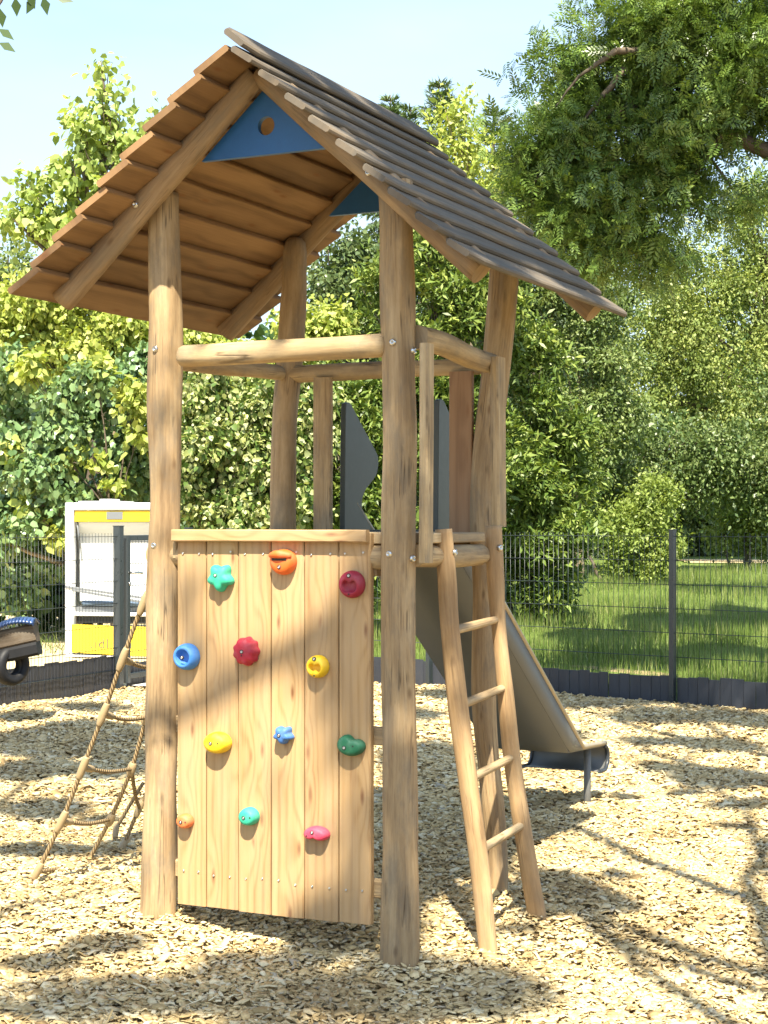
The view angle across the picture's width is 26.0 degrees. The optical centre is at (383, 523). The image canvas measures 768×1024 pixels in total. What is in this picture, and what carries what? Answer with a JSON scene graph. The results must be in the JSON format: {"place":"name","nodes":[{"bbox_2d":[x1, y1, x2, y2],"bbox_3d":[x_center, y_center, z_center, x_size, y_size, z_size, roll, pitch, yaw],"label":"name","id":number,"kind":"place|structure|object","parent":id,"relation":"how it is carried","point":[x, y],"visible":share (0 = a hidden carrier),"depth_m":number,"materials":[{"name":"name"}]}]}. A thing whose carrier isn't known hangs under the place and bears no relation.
{"place":"outdoors","nodes":[
{"label":"outdoors","id":0,"kind":"place"},
{"bbox_2d":[0,605,145,685],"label":"yard","id":1,"kind":"structure","parent":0,"point":[33,662],"depth_m":18.54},
{"bbox_2d":[0,236,57,318],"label":"broadleaf tree","id":2,"kind":"object","parent":1,"relation":"on","point":[21,265],"visible":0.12,"depth_m":35.59,"materials":[{"name":"green plant"}]},
{"bbox_2d":[0,476,93,632],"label":"lilac bush","id":3,"kind":"object","parent":1,"relation":"on","point":[57,598],"visible":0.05,"depth_m":22.03,"materials":[{"name":"green plant"}]},
{"bbox_2d":[0,341,148,625],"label":"golden shrub","id":4,"kind":"object","parent":1,"relation":"on","point":[26,366],"visible":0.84,"depth_m":19.94,"materials":[{"name":"yellow plant"}]},
{"bbox_2d":[0,48,171,473],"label":"broadleaf tree","id":5,"kind":"object","parent":1,"relation":"on","point":[104,142],"visible":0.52,"depth_m":24.84,"materials":[{"name":"green plant"}]},
{"bbox_2d":[37,623,145,656],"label":"weeds","id":6,"kind":"object","parent":1,"relation":"on","point":[50,644],"visible":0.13,"depth_m":20.18,"materials":[{"name":"green plant"}]},
{"bbox_2d":[0,332,183,627],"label":"lilac bush","id":7,"kind":"object","parent":1,"relation":"on","point":[69,410],"visible":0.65,"depth_m":20.15,"materials":[{"name":"green plant"}]},
{"bbox_2d":[65,499,149,657],"bbox_3d":[-2.931,0.606,18.640,1.084,1.743,0.842,0,0,10],"label":"cabin trailer","id":8,"kind":"object","parent":1,"relation":"on","point":[90,519],"visible":0.48,"depth_m":18.40,"materials":[{"name":"white paint"}]},
{"bbox_2d":[0,262,226,624],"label":"golden shrub","id":9,"kind":"object","parent":1,"relation":"on","point":[73,332],"visible":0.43,"depth_m":22.18,"materials":[{"name":"yellow plant"}]},
{"bbox_2d":[0,665,767,1023],"bbox_3d":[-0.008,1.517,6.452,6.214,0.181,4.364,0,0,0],"label":"wood chips","id":10,"kind":"object","parent":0,"point":[732,887],"visible":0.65,"depth_m":6.05,"materials":[{"name":"beige wood"}]},
{"bbox_2d":[0,616,42,685],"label":"seesaw","id":11,"kind":"object","parent":10,"relation":"on","point":[20,645],"visible":1,"depth_m":12.12,"materials":[{"name":"black rubber"}]},
{"bbox_2d":[0,526,123,705],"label":"wire fence","id":12,"kind":"object","parent":10,"relation":"on","point":[58,680],"visible":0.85,"depth_m":14.38,"materials":[{"name":"grey metal"}]},
{"bbox_2d":[8,27,626,972],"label":"playground tower","id":13,"kind":"structure","parent":10,"relation":"on","point":[236,191],"depth_m":6.09,"materials":[{"name":"brown wood"}]},
{"bbox_2d":[28,590,145,887],"bbox_3d":[-1.011,0.814,7.190,1.007,1.480,1.183,0,0,26],"label":"rope net","id":14,"kind":"object","parent":13,"relation":"attached to","point":[84,766],"visible":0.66,"depth_m":6.75,"materials":[{"name":"beige fabric"}]},
{"bbox_2d":[0,681,767,817],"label":"wood chips","id":15,"kind":"object","parent":10,"relation":"on","point":[62,755],"visible":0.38,"depth_m":10.59,"materials":[{"name":"beige wood"}]},
{"bbox_2d":[0,0,767,51],"bbox_3d":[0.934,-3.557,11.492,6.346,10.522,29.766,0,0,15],"label":"ash tree","id":16,"kind":"object","parent":10,"relation":"on","point":[30,6],"visible":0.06,"depth_m":4.60,"materials":[{"name":"green plant"}]},
{"bbox_2d":[374,529,767,709],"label":"wire fence","id":17,"kind":"object","parent":10,"relation":"on","point":[736,693],"visible":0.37,"depth_m":13.87,"materials":[{"name":"grey metal"}]},
{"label":"wire fence","id":18,"kind":"object","parent":10,"relation":"on","visible":0},
{"bbox_2d":[124,535,148,687],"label":"gate","id":19,"kind":"structure","parent":18,"relation":"attached to","point":[133,676],"depth_m":15.15,"materials":[{"name":"metal"}]},
{"bbox_2d":[0,0,767,441],"label":"sky","id":20,"kind":"structure","parent":0,"point":[372,49],"materials":[{"name":"blue"}]},
{"bbox_2d":[374,545,766,700],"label":"lawn","id":21,"kind":"structure","parent":0,"point":[589,630],"depth_m":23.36,"materials":[{"name":"green plant"}]},
{"bbox_2d":[302,358,418,630],"bbox_3d":[-0.241,-0.236,21.016,2.323,3.686,1.723,0,0,-33],"label":"cherry laurel","id":22,"kind":"object","parent":21,"relation":"on","point":[367,406],"visible":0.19,"depth_m":20.54,"materials":[{"name":"green plant"}]},
{"bbox_2d":[305,215,416,470],"bbox_3d":[-0.654,-1.718,26.852,2.214,6.677,2.145,0,0,40],"label":"ivy tree","id":23,"kind":"object","parent":21,"relation":"on","point":[332,277],"visible":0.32,"depth_m":26.46,"materials":[{"name":"green plant"}]},
{"bbox_2d":[341,229,546,538],"bbox_3d":[0.794,-1.258,21.871,2.786,5.740,1.662,0,0,0],"label":"cherry laurel","id":24,"kind":"object","parent":21,"relation":"on","point":[461,308],"visible":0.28,"depth_m":21.74,"materials":[{"name":"green plant"}]},
{"bbox_2d":[417,81,535,345],"bbox_3d":[1.638,-3.329,31.014,2.900,9.884,2.129,0,0,0],"label":"creeper tree","id":25,"kind":"object","parent":21,"relation":"on","point":[460,145],"visible":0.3,"depth_m":30.84,"materials":[{"name":"green plant"}]},
{"bbox_2d":[417,247,665,514],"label":"broadleaf tree","id":26,"kind":"object","parent":21,"relation":"on","point":[567,386],"visible":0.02,"depth_m":58.35,"materials":[{"name":"green plant"}]},
{"bbox_2d":[502,309,619,624],"bbox_3d":[2.223,-0.656,22.928,2.023,4.532,2.104,0,0,0],"label":"cherry laurel","id":27,"kind":"object","parent":21,"relation":"on","point":[546,505],"visible":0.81,"depth_m":22.66,"materials":[{"name":"green plant"}]},
{"bbox_2d":[503,490,667,557],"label":"woodland shrub","id":28,"kind":"object","parent":21,"relation":"on","point":[596,555],"visible":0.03,"depth_m":41.03,"materials":[{"name":"green plant"}]},
{"bbox_2d":[523,262,661,576],"bbox_3d":[3.956,-2.285,32.950,3.081,6.990,2.465,0,0,0],"label":"broadleaf tree","id":29,"kind":"object","parent":21,"relation":"on","point":[603,393],"visible":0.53,"depth_m":32.56,"materials":[{"name":"green plant"}]},
{"bbox_2d":[587,465,697,585],"bbox_3d":[4.735,0.090,30.907,2.101,2.350,1.718,0,0,0],"label":"bright shrub","id":30,"kind":"object","parent":21,"relation":"on","point":[634,523],"visible":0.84,"depth_m":30.68,"materials":[{"name":"green plant"}]},
{"bbox_2d":[551,353,767,557],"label":"hornbeam","id":31,"kind":"object","parent":21,"relation":"on","point":[731,467],"visible":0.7,"depth_m":34.55,"materials":[{"name":"green plant"}]},
{"bbox_2d":[581,153,767,449],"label":"broadleaf tree","id":32,"kind":"object","parent":21,"relation":"on","point":[747,283],"visible":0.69,"depth_m":37.41,"materials":[{"name":"green plant"}]},
{"bbox_2d":[617,248,767,511],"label":"broadleaf tree","id":33,"kind":"object","parent":21,"relation":"on","point":[715,353],"visible":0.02,"depth_m":58.03,"materials":[{"name":"green plant"}]},
{"bbox_2d":[651,488,753,556],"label":"woodland shrub","id":34,"kind":"object","parent":21,"relation":"on","point":[692,523],"visible":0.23,"depth_m":41.80,"materials":[{"name":"green plant"}]},
{"bbox_2d":[691,503,767,568],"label":"bright shrub","id":35,"kind":"object","parent":21,"relation":"on","point":[746,547],"visible":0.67,"depth_m":35.81,"materials":[{"name":"green plant"}]},
{"bbox_2d":[459,0,767,308],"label":"ash tree","id":36,"kind":"object","parent":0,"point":[578,189],"visible":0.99,"depth_m":11.06,"materials":[{"name":"green plant"}]},
{"bbox_2d":[678,559,765,562],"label":"track","id":37,"kind":"structure","parent":0,"point":[706,560],"depth_m":39.29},
{"label":"ground","id":38,"kind":"structure","parent":0,"visible":0},
{"bbox_2d":[0,347,186,526],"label":"broadleaf tree","id":39,"kind":"object","parent":38,"relation":"on","point":[81,470],"visible":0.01,"depth_m":57.92,"materials":[{"name":"green plant"}]},
{"bbox_2d":[180,342,358,529],"bbox_3d":[-1.547,-0.272,19.536,2.510,3.755,1.492,0,0,0],"label":"variegated bush","id":40,"kind":"object","parent":38,"relation":"on","point":[238,426],"visible":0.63,"depth_m":19.23,"materials":[{"name":"green plant"}]},
{"bbox_2d":[182,287,361,476],"bbox_3d":[-1.568,-0.751,21.992,2.677,4.718,1.314,0,0,0],"label":"golden shrub","id":41,"kind":"object","parent":38,"relation":"on","point":[325,321],"visible":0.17,"depth_m":21.80,"materials":[{"name":"yellow plant"}]},
{"bbox_2d":[180,290,418,528],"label":"broadleaf tree","id":42,"kind":"object","parent":38,"relation":"on","point":[259,333],"visible":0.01,"depth_m":59.16,"materials":[{"name":"green plant"}]},
{"bbox_2d":[360,94,422,480],"bbox_3d":[0.140,-3.733,35.014,2.637,10.667,2.847,0,0,19],"label":"spruce","id":43,"kind":"object","parent":38,"relation":"on","point":[394,108],"visible":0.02,"depth_m":34.89,"materials":[{"name":"green plant"}]},
{"bbox_2d":[400,103,433,524],"bbox_3d":[0.552,-3.744,35.949,2.317,10.688,2.407,0,0,0],"label":"spruce","id":44,"kind":"object","parent":38,"relation":"on","point":[411,114],"visible":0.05,"depth_m":35.88,"materials":[{"name":"green plant"}]},
{"bbox_2d":[381,74,507,487],"bbox_3d":[1.154,-3.757,33.996,3.341,10.715,3.337,0,0,0],"label":"spruce","id":45,"kind":"object","parent":38,"relation":"on","point":[433,85],"visible":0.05,"depth_m":33.85,"materials":[{"name":"green plant"}]},
{"bbox_2d":[418,103,572,498],"bbox_3d":[2.145,-3.362,32.956,3.221,9.923,3.067,0,0,-35],"label":"spruce","id":46,"kind":"object","parent":38,"relation":"on","point":[501,113],"visible":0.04,"depth_m":32.86,"materials":[{"name":"green plant"}]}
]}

